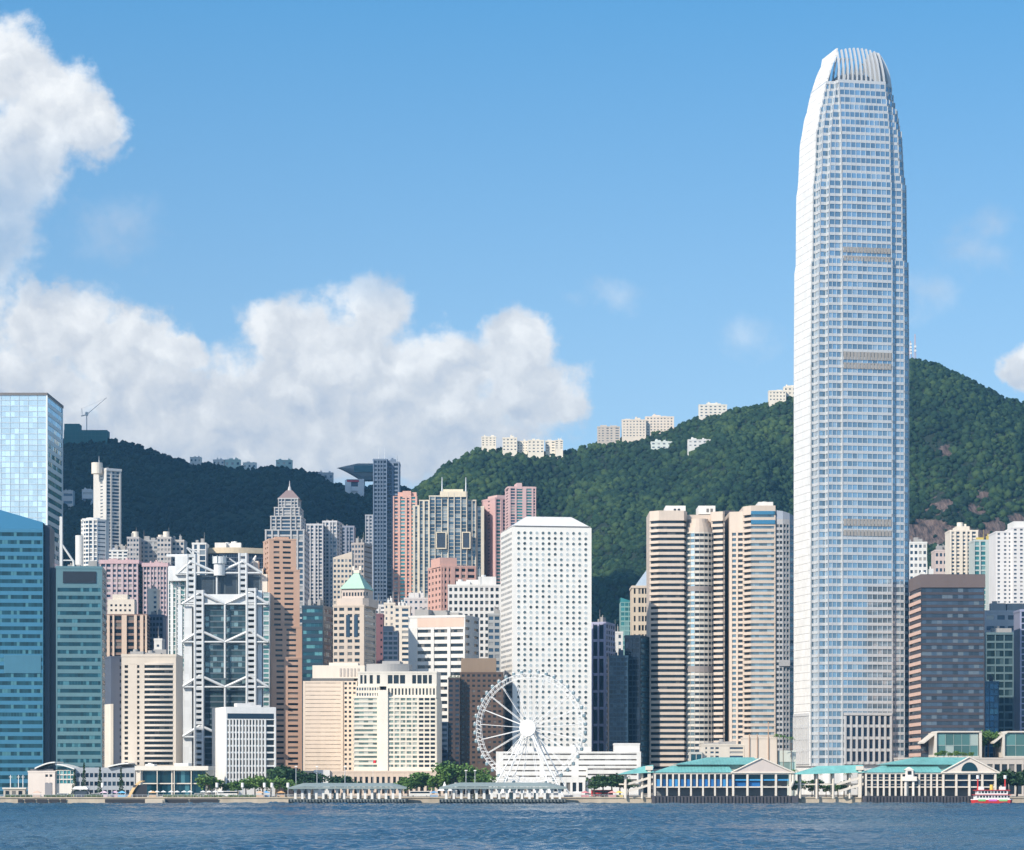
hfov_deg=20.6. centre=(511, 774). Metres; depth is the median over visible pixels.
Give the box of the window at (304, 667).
[303,666,311,669]
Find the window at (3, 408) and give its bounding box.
[1,406,9,410]
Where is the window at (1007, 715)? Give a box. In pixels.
[1005,713,1011,718]
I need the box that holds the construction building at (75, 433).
[64,424,109,444]
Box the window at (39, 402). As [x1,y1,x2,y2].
[38,401,45,404]
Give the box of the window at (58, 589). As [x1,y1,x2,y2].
[57,588,100,591]
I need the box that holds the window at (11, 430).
[10,429,18,432]
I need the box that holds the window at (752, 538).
[751,537,773,539]
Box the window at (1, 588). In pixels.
[0,587,42,590]
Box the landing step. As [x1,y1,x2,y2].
[145,799,165,802]
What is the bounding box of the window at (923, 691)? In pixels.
[922,690,983,692]
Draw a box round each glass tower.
[0,393,63,567]
[0,510,55,795]
[56,517,105,769]
[607,648,627,751]
[619,598,629,654]
[624,635,648,792]
[984,626,1013,733]
[984,674,998,757]
[1013,609,1023,733]
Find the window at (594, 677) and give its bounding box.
[593,676,596,689]
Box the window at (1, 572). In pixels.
[0,571,42,575]
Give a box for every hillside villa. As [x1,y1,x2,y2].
[650,439,671,449]
[687,437,710,454]
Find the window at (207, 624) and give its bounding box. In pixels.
[205,605,245,763]
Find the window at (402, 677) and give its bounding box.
[400,675,404,683]
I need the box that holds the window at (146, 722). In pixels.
[145,721,172,723]
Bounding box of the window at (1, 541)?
[0,540,42,543]
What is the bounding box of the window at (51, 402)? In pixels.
[48,398,61,567]
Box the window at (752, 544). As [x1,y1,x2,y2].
[751,543,773,545]
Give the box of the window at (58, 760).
[57,759,100,762]
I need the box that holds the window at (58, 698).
[57,697,100,700]
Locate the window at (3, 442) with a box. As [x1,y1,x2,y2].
[1,440,9,444]
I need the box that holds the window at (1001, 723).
[999,721,1003,726]
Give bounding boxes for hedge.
[5,794,31,796]
[44,794,72,796]
[85,794,102,796]
[163,794,224,796]
[228,794,255,796]
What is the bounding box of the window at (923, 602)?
[922,601,983,604]
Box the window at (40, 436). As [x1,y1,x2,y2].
[38,434,45,438]
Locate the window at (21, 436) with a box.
[19,434,27,438]
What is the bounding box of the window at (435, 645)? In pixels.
[434,644,446,646]
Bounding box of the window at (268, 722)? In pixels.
[266,720,273,724]
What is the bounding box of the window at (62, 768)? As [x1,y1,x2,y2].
[57,767,98,769]
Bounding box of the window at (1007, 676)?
[1005,674,1011,679]
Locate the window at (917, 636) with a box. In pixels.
[910,634,921,639]
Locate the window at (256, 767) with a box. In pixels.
[227,767,273,783]
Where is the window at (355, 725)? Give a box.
[355,725,376,726]
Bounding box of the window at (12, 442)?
[10,440,18,444]
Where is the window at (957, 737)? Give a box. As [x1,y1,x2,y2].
[954,734,961,744]
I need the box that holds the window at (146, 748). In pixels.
[145,747,172,749]
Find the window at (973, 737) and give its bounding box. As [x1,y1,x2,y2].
[970,734,977,744]
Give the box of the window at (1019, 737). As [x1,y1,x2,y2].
[1016,734,1023,744]
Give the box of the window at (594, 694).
[593,693,596,706]
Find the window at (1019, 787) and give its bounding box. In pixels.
[1018,786,1021,793]
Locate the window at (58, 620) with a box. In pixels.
[57,619,100,622]
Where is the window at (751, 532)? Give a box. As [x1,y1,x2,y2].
[751,532,773,533]
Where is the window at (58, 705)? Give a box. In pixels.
[57,704,100,707]
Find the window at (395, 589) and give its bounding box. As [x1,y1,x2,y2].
[394,588,408,604]
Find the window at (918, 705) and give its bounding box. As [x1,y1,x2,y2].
[910,704,921,707]
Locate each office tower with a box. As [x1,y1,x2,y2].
[106,594,149,656]
[208,541,262,574]
[265,481,309,625]
[302,598,332,770]
[333,566,377,680]
[442,658,503,793]
[591,615,614,751]
[629,571,645,635]
[909,566,984,757]
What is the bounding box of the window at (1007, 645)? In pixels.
[1005,643,1011,648]
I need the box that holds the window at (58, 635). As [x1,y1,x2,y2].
[57,634,100,637]
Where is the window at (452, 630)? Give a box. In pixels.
[451,629,462,631]
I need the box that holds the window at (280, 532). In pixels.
[279,531,289,534]
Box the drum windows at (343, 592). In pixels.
[343,592,367,595]
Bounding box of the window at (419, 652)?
[418,651,430,653]
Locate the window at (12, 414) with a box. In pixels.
[10,412,18,416]
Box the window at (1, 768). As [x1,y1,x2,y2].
[0,767,34,770]
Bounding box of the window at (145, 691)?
[145,691,172,692]
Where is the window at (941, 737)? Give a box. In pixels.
[938,734,944,744]
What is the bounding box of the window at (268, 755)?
[266,753,273,757]
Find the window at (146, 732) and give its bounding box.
[145,731,172,733]
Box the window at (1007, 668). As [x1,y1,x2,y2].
[1005,666,1011,671]
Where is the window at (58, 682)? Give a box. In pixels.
[57,681,100,684]
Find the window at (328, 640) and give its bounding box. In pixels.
[324,638,331,642]
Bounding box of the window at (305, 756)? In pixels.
[305,756,340,756]
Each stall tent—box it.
[32,791,40,796]
[117,791,125,796]
[148,791,156,796]
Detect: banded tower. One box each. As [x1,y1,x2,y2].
[646,506,724,792]
[725,502,793,750]
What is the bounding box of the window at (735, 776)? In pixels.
[734,775,745,778]
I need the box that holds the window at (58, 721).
[57,720,100,723]
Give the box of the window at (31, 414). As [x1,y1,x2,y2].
[29,412,36,416]
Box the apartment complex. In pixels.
[413,477,484,597]
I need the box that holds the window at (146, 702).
[145,701,172,703]
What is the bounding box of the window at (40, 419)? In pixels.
[38,417,45,421]
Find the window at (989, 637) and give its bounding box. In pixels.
[987,635,994,640]
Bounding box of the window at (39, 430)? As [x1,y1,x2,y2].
[38,429,45,432]
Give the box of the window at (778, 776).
[777,775,787,778]
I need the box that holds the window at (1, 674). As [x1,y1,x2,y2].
[0,673,42,676]
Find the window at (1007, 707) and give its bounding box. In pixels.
[1005,705,1011,710]
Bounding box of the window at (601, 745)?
[599,743,603,751]
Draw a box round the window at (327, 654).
[324,652,331,656]
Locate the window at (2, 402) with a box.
[1,401,9,404]
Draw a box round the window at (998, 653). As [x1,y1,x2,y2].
[996,651,1003,655]
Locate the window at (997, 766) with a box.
[995,764,999,770]
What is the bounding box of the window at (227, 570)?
[213,570,244,574]
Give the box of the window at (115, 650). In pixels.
[114,649,121,652]
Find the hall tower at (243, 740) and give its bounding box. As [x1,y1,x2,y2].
[212,703,275,795]
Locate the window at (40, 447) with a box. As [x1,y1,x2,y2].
[38,445,45,449]
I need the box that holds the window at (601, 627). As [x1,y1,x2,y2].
[599,625,603,638]
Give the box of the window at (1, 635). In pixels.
[0,634,42,637]
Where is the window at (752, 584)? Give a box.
[751,583,773,734]
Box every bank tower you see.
[166,547,270,765]
[263,537,301,793]
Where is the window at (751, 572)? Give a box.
[751,572,773,573]
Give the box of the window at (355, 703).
[355,703,376,704]
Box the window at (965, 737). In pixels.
[962,734,969,744]
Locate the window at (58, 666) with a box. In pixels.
[57,665,100,668]
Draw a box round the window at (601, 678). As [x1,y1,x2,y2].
[599,676,603,689]
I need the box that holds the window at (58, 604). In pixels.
[57,603,100,606]
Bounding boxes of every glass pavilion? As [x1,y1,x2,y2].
[918,731,981,757]
[990,731,1023,757]
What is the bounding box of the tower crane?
[81,398,105,429]
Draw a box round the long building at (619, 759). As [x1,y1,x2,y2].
[489,743,640,794]
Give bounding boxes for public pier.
[288,783,407,802]
[439,782,566,803]
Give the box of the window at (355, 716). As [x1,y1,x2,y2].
[355,716,376,717]
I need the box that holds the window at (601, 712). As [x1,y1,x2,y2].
[599,710,603,723]
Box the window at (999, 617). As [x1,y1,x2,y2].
[997,615,1004,619]
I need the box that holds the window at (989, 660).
[987,658,994,663]
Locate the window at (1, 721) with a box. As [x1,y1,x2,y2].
[0,720,42,723]
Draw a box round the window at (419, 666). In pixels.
[418,665,430,668]
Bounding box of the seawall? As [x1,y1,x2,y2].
[0,797,1023,802]
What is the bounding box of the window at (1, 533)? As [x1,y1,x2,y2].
[0,532,42,535]
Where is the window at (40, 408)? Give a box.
[38,406,45,410]
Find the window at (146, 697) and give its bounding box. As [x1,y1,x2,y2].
[145,696,172,698]
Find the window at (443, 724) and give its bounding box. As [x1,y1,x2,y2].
[442,723,458,763]
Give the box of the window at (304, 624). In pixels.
[303,623,321,626]
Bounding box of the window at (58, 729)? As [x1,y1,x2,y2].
[57,728,100,731]
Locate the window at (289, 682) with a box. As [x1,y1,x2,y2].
[288,681,297,683]
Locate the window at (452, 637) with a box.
[451,636,462,639]
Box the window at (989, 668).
[987,666,994,671]
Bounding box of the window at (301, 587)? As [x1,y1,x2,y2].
[300,586,302,625]
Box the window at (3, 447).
[1,445,9,449]
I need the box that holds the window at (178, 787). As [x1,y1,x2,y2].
[173,784,204,795]
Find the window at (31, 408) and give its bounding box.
[29,406,36,410]
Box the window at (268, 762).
[266,760,273,764]
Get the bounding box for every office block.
[148,608,166,649]
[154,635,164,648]
[376,607,384,663]
[383,626,398,689]
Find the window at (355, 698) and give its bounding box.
[355,698,376,699]
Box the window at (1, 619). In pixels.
[0,618,42,622]
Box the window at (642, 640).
[641,638,648,777]
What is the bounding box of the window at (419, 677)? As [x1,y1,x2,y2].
[417,675,421,683]
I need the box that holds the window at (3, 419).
[1,417,9,421]
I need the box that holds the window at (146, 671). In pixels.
[145,670,172,672]
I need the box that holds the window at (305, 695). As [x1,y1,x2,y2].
[305,695,340,695]
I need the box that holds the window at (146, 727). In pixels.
[145,726,172,728]
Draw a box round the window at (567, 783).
[566,782,569,791]
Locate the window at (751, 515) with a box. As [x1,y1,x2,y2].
[751,515,773,516]
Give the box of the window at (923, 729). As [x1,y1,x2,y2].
[922,728,983,730]
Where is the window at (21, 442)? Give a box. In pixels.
[19,440,27,444]
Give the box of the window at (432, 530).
[415,525,480,597]
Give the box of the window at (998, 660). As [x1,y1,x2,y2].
[996,658,1003,663]
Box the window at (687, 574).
[685,573,694,761]
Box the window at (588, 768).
[588,768,635,769]
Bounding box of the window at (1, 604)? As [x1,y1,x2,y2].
[0,603,42,606]
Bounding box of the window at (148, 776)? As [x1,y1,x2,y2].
[143,771,170,782]
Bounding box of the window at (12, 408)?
[10,406,18,410]
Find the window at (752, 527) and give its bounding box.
[751,526,773,528]
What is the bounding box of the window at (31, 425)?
[29,423,36,427]
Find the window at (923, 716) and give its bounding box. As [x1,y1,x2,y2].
[922,715,983,718]
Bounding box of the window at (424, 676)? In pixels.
[423,675,426,683]
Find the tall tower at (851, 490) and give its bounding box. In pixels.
[793,48,908,794]
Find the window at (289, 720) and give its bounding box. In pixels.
[288,719,297,721]
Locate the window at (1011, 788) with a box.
[1009,785,1013,793]
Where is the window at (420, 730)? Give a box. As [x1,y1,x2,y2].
[419,725,434,766]
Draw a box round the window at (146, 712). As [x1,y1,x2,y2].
[145,711,172,713]
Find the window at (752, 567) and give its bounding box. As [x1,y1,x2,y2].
[751,566,773,568]
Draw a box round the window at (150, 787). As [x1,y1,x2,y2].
[143,784,170,795]
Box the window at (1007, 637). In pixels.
[1005,635,1011,640]
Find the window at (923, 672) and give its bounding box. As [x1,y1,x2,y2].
[922,671,983,673]
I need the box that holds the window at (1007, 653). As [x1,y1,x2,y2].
[1005,651,1011,655]
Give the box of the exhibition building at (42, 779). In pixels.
[28,762,135,795]
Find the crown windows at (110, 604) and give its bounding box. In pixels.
[110,604,130,610]
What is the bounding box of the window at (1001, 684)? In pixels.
[999,682,1003,687]
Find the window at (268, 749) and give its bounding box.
[266,747,273,751]
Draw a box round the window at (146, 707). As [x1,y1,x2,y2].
[145,706,172,708]
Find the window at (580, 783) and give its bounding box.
[579,782,581,791]
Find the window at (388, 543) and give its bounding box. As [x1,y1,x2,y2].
[374,523,391,602]
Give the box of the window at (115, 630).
[114,629,121,632]
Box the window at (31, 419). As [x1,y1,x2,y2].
[29,417,36,421]
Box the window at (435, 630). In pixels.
[434,629,446,632]
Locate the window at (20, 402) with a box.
[19,401,27,404]
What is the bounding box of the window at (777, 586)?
[738,585,781,747]
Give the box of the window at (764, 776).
[763,775,773,778]
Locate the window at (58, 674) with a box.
[57,673,100,676]
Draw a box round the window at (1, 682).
[0,681,42,684]
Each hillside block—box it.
[63,490,74,508]
[82,486,92,504]
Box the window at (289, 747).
[288,746,297,748]
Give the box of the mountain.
[63,442,402,564]
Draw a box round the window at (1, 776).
[0,775,27,778]
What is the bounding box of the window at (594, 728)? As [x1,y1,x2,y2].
[593,727,596,740]
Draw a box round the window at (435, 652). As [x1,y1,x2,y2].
[434,651,446,653]
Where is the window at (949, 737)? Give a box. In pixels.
[946,734,952,744]
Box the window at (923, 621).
[922,620,983,623]
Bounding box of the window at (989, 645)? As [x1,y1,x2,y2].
[987,643,994,648]
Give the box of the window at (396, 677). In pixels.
[394,675,398,683]
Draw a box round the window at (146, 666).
[145,665,172,667]
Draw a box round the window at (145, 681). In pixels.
[145,681,172,682]
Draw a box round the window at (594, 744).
[593,743,596,751]
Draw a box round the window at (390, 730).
[355,725,416,766]
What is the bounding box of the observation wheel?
[473,669,586,796]
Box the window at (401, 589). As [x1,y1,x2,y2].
[400,588,412,601]
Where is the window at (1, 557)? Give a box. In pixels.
[0,556,42,559]
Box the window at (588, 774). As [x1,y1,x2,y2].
[588,774,636,774]
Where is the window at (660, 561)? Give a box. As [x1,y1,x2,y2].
[660,561,683,562]
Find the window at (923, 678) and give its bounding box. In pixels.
[922,677,983,680]
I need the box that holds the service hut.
[2,788,27,796]
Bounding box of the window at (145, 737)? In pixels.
[145,737,172,738]
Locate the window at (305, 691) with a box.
[305,691,340,691]
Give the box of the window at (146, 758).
[145,757,172,759]
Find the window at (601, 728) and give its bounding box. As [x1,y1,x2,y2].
[599,726,603,740]
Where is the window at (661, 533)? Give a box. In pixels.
[660,532,683,534]
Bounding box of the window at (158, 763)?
[145,762,172,764]
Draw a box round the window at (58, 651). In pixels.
[57,650,100,653]
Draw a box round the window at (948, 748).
[946,746,952,755]
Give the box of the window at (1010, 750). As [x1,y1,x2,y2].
[1006,746,1014,755]
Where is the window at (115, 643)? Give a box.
[114,642,121,645]
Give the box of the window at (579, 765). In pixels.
[579,765,636,765]
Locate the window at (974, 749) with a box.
[970,746,977,755]
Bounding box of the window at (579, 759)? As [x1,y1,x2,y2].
[579,759,636,759]
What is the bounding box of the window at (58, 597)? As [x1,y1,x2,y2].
[57,595,100,599]
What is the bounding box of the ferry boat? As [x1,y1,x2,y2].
[970,775,1012,802]
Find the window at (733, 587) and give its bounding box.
[732,585,793,747]
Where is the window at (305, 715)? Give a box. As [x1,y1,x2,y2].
[305,715,340,715]
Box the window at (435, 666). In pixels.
[434,665,446,667]
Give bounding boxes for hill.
[434,368,1023,619]
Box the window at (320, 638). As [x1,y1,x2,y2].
[303,637,321,640]
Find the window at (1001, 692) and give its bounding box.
[999,690,1003,695]
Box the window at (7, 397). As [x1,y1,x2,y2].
[1,395,9,399]
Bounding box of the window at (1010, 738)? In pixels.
[1006,734,1014,744]
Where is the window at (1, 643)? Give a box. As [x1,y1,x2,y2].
[0,642,42,645]
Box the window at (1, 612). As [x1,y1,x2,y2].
[0,611,42,614]
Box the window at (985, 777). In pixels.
[983,775,992,785]
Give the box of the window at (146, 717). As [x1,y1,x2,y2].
[145,716,172,718]
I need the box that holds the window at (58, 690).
[57,689,100,692]
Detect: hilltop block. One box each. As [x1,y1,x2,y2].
[481,435,495,451]
[502,435,516,455]
[517,439,527,453]
[528,439,543,457]
[545,440,554,456]
[555,438,562,457]
[597,425,619,444]
[621,417,645,441]
[645,414,673,435]
[698,402,726,419]
[768,390,785,406]
[783,385,793,396]
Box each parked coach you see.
[217,791,238,795]
[409,791,430,796]
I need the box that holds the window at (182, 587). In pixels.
[169,586,268,705]
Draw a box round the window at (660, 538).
[660,538,683,539]
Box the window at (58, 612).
[57,611,100,614]
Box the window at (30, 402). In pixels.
[29,401,36,404]
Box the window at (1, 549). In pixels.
[0,548,42,551]
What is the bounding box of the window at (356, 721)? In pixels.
[355,720,376,722]
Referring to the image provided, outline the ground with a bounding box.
[277,793,851,795]
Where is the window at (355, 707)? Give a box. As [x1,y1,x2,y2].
[355,707,376,708]
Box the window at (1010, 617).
[1008,615,1013,619]
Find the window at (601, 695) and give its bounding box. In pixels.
[599,693,603,706]
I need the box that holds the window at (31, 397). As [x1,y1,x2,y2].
[29,395,36,399]
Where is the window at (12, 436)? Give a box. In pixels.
[10,434,18,438]
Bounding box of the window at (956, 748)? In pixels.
[954,746,961,755]
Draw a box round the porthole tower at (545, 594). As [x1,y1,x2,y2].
[500,517,590,751]
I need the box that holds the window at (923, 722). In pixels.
[922,721,983,724]
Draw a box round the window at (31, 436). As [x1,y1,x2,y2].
[29,434,36,438]
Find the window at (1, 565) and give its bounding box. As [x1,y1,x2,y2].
[0,564,42,567]
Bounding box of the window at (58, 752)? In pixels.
[57,751,100,754]
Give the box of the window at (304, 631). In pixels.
[303,630,321,633]
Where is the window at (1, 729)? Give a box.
[0,728,42,731]
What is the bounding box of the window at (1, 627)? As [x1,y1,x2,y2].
[0,626,42,629]
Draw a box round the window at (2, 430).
[1,429,9,432]
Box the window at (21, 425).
[19,423,27,427]
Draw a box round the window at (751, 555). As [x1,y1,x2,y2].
[751,555,773,556]
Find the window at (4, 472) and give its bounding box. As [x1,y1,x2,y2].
[0,451,45,524]
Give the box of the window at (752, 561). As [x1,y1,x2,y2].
[751,560,773,562]
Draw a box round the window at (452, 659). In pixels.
[451,658,460,660]
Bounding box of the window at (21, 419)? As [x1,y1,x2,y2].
[19,417,27,421]
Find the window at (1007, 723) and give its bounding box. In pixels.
[1005,721,1011,726]
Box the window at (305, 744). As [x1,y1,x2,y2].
[305,744,340,744]
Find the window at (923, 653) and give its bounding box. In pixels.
[922,652,983,654]
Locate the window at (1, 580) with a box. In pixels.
[0,579,42,582]
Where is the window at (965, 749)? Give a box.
[962,746,969,755]
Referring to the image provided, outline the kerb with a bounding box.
[0,796,1023,796]
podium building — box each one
[303,770,449,795]
[689,722,795,795]
[894,758,1023,795]
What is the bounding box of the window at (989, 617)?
[987,615,993,619]
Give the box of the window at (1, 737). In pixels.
[0,736,42,739]
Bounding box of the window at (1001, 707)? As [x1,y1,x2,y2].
[999,705,1003,710]
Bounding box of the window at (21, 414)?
[19,412,27,416]
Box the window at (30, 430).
[29,429,36,432]
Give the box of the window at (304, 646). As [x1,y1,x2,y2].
[303,645,321,647]
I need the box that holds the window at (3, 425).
[1,423,9,427]
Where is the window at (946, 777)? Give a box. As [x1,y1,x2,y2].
[944,775,953,785]
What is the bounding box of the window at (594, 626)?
[593,625,596,638]
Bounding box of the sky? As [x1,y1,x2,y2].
[0,0,1023,488]
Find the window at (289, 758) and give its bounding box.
[288,757,297,759]
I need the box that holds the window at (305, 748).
[305,748,340,748]
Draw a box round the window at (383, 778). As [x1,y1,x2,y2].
[382,777,384,793]
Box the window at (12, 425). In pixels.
[10,423,18,427]
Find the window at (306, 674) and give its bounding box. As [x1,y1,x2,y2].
[303,673,311,676]
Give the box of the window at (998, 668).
[996,666,1003,671]
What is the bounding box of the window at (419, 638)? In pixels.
[418,637,430,639]
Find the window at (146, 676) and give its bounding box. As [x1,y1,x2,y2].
[145,675,172,677]
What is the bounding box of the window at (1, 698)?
[0,697,42,700]
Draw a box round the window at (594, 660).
[593,659,596,672]
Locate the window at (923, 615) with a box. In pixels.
[922,614,983,616]
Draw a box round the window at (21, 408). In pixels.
[19,406,27,410]
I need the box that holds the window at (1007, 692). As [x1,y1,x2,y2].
[1005,690,1011,695]
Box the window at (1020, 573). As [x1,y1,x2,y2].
[998,573,1022,602]
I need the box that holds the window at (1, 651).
[0,650,42,653]
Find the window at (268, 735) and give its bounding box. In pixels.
[266,733,273,737]
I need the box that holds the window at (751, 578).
[751,578,773,579]
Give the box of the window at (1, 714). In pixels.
[0,713,42,716]
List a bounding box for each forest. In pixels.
[63,438,411,570]
[358,357,1023,630]
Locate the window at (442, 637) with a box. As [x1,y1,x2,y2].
[434,636,446,639]
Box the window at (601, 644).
[599,642,603,655]
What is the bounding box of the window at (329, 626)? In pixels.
[324,623,331,628]
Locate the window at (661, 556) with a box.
[660,555,683,557]
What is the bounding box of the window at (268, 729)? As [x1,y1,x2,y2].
[266,727,273,731]
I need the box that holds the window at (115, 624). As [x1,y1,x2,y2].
[114,623,121,626]
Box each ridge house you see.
[190,454,201,464]
[213,456,224,465]
[225,456,240,468]
[243,461,256,469]
[276,458,292,468]
[318,471,333,482]
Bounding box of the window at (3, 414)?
[1,412,9,416]
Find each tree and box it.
[71,769,76,794]
[81,763,85,790]
[96,767,101,793]
[118,767,124,794]
[195,772,218,795]
[207,779,224,794]
[221,783,231,790]
[228,781,241,794]
[239,779,251,795]
[248,775,268,794]
[259,776,279,796]
[266,764,295,794]
[266,766,292,795]
[269,778,290,794]
[281,779,297,796]
[291,769,307,795]
[297,772,331,795]
[326,775,343,795]
[334,775,362,795]
[395,778,407,795]
[398,777,408,795]
[404,778,419,790]
[408,772,432,790]
[418,773,438,790]
[426,772,449,795]
[431,760,473,794]
[434,777,456,795]
[446,764,478,795]
[465,766,490,794]
[465,770,496,795]
[585,774,613,796]
[586,779,605,796]
[604,775,623,794]
[607,773,630,794]
[623,779,638,796]
[773,734,780,763]
[779,735,787,766]
[788,737,794,773]
[788,779,809,790]
[806,779,824,796]
[807,785,819,796]
[822,785,829,796]
[834,785,839,796]
[839,780,855,796]
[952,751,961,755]
[981,729,998,756]
[982,733,994,756]
[992,740,1000,756]
[993,769,1015,793]
[993,771,1019,789]
[1010,770,1023,784]
[1012,773,1023,796]
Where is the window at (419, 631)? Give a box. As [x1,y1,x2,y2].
[418,630,430,632]
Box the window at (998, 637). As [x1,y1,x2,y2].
[996,635,1003,640]
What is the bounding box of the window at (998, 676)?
[996,674,1003,679]
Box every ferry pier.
[617,757,797,802]
[791,757,999,802]
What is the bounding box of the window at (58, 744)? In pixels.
[57,743,100,746]
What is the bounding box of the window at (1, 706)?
[0,705,42,708]
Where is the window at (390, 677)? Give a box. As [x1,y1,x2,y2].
[388,675,392,683]
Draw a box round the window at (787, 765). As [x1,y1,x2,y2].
[779,762,794,784]
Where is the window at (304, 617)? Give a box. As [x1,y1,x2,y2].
[303,616,321,619]
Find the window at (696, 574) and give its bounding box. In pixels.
[651,521,722,791]
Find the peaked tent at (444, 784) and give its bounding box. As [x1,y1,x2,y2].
[437,782,451,794]
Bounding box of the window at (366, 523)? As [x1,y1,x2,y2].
[366,523,371,543]
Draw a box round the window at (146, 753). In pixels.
[145,752,172,754]
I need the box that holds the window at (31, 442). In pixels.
[29,440,36,444]
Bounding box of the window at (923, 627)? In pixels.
[922,626,983,629]
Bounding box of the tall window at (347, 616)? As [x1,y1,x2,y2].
[346,615,357,636]
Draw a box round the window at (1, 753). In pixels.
[0,752,42,755]
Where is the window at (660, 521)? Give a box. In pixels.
[660,521,683,522]
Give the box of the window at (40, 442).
[38,440,45,444]
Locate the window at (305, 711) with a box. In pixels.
[305,711,340,711]
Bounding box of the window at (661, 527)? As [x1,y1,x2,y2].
[660,526,683,528]
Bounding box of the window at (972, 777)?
[970,775,979,785]
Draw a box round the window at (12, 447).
[10,445,18,449]
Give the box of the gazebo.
[70,786,90,796]
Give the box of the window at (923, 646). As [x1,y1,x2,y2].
[922,645,983,648]
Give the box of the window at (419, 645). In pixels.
[418,644,430,646]
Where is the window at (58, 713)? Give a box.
[57,712,100,715]
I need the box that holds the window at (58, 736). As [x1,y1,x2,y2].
[57,735,100,738]
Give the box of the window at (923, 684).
[922,683,983,686]
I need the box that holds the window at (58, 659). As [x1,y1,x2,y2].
[57,658,100,661]
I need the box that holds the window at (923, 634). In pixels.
[922,633,983,635]
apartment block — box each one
[100,558,143,613]
[109,544,127,559]
[127,531,142,560]
[142,536,156,562]
[142,560,171,649]
[147,584,159,613]
[157,531,172,564]
[172,534,186,565]
[192,535,208,574]
[333,552,353,604]
[351,535,371,587]
[376,594,383,613]
[384,596,396,625]
[394,600,410,663]
[404,591,427,615]
[428,558,475,610]
[615,624,622,654]
[909,537,926,757]
[931,544,944,573]
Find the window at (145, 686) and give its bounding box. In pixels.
[145,686,172,687]
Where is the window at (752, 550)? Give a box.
[751,549,773,551]
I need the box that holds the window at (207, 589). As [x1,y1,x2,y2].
[191,587,258,612]
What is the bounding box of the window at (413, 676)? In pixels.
[412,675,415,683]
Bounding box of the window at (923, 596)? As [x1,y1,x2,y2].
[922,595,983,597]
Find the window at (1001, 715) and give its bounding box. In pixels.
[999,713,1003,718]
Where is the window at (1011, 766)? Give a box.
[1009,764,1013,770]
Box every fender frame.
[25,799,34,802]
[37,799,46,802]
[49,799,58,802]
[105,799,144,802]
[166,799,187,802]
[190,799,217,802]
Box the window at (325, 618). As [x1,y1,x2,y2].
[324,616,331,621]
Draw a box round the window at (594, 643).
[593,642,596,655]
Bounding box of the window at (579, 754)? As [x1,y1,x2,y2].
[579,754,636,754]
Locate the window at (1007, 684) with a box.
[1005,682,1011,687]
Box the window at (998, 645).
[996,643,1003,648]
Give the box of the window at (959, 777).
[957,775,966,785]
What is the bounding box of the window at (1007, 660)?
[1005,658,1011,663]
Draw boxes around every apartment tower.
[75,518,108,565]
[91,462,121,549]
[306,523,323,603]
[322,520,341,607]
[342,525,355,554]
[365,449,400,604]
[393,491,417,605]
[482,495,504,583]
[505,483,535,529]
[945,522,977,573]
[968,529,988,609]
[988,521,1023,603]
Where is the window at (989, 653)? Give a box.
[987,651,994,655]
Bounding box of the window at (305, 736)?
[305,736,340,736]
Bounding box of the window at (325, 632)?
[324,630,331,635]
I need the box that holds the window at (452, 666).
[451,665,460,667]
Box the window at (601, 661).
[599,659,603,672]
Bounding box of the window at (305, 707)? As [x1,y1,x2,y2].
[305,707,340,707]
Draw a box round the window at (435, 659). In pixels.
[434,658,446,660]
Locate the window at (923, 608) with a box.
[922,607,983,610]
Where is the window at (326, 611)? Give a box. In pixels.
[324,609,331,614]
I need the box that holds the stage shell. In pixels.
[128,781,146,796]
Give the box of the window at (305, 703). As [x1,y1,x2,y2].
[305,703,340,703]
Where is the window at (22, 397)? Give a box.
[19,395,27,399]
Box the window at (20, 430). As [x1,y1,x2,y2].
[19,429,27,432]
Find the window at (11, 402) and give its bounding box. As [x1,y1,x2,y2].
[10,401,18,404]
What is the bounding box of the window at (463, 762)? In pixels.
[462,726,500,763]
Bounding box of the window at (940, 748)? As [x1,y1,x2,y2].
[938,746,944,755]
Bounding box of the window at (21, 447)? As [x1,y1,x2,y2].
[19,445,27,449]
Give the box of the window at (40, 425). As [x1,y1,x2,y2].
[38,423,45,427]
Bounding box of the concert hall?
[135,763,214,795]
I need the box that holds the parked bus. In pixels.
[591,790,610,796]
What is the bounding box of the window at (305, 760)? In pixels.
[305,760,340,760]
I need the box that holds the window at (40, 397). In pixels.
[38,395,45,399]
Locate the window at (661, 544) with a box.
[660,543,683,545]
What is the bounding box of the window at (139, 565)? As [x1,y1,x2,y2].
[139,565,141,613]
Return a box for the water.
[0,801,1023,849]
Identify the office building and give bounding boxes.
[121,649,182,767]
[303,663,365,770]
[353,661,441,770]
[408,608,478,721]
[448,569,499,657]
[488,607,499,671]
[984,601,1023,631]
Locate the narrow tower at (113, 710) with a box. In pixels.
[105,656,121,767]
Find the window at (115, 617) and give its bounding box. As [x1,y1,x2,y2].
[114,616,121,619]
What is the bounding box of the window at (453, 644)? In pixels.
[451,643,462,646]
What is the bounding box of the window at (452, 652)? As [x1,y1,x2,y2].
[451,651,462,653]
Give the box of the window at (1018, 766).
[1016,764,1021,772]
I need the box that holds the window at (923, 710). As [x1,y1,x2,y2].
[922,709,983,711]
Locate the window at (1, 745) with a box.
[0,744,42,747]
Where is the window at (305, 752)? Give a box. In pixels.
[305,752,340,752]
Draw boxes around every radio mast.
[909,343,911,357]
[914,336,915,355]
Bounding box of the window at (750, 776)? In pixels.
[749,775,759,778]
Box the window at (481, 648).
[480,647,487,656]
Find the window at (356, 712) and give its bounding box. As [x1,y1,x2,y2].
[355,711,376,713]
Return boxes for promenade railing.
[15,795,609,796]
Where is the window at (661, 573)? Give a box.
[660,572,683,574]
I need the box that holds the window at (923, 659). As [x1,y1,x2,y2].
[922,658,983,661]

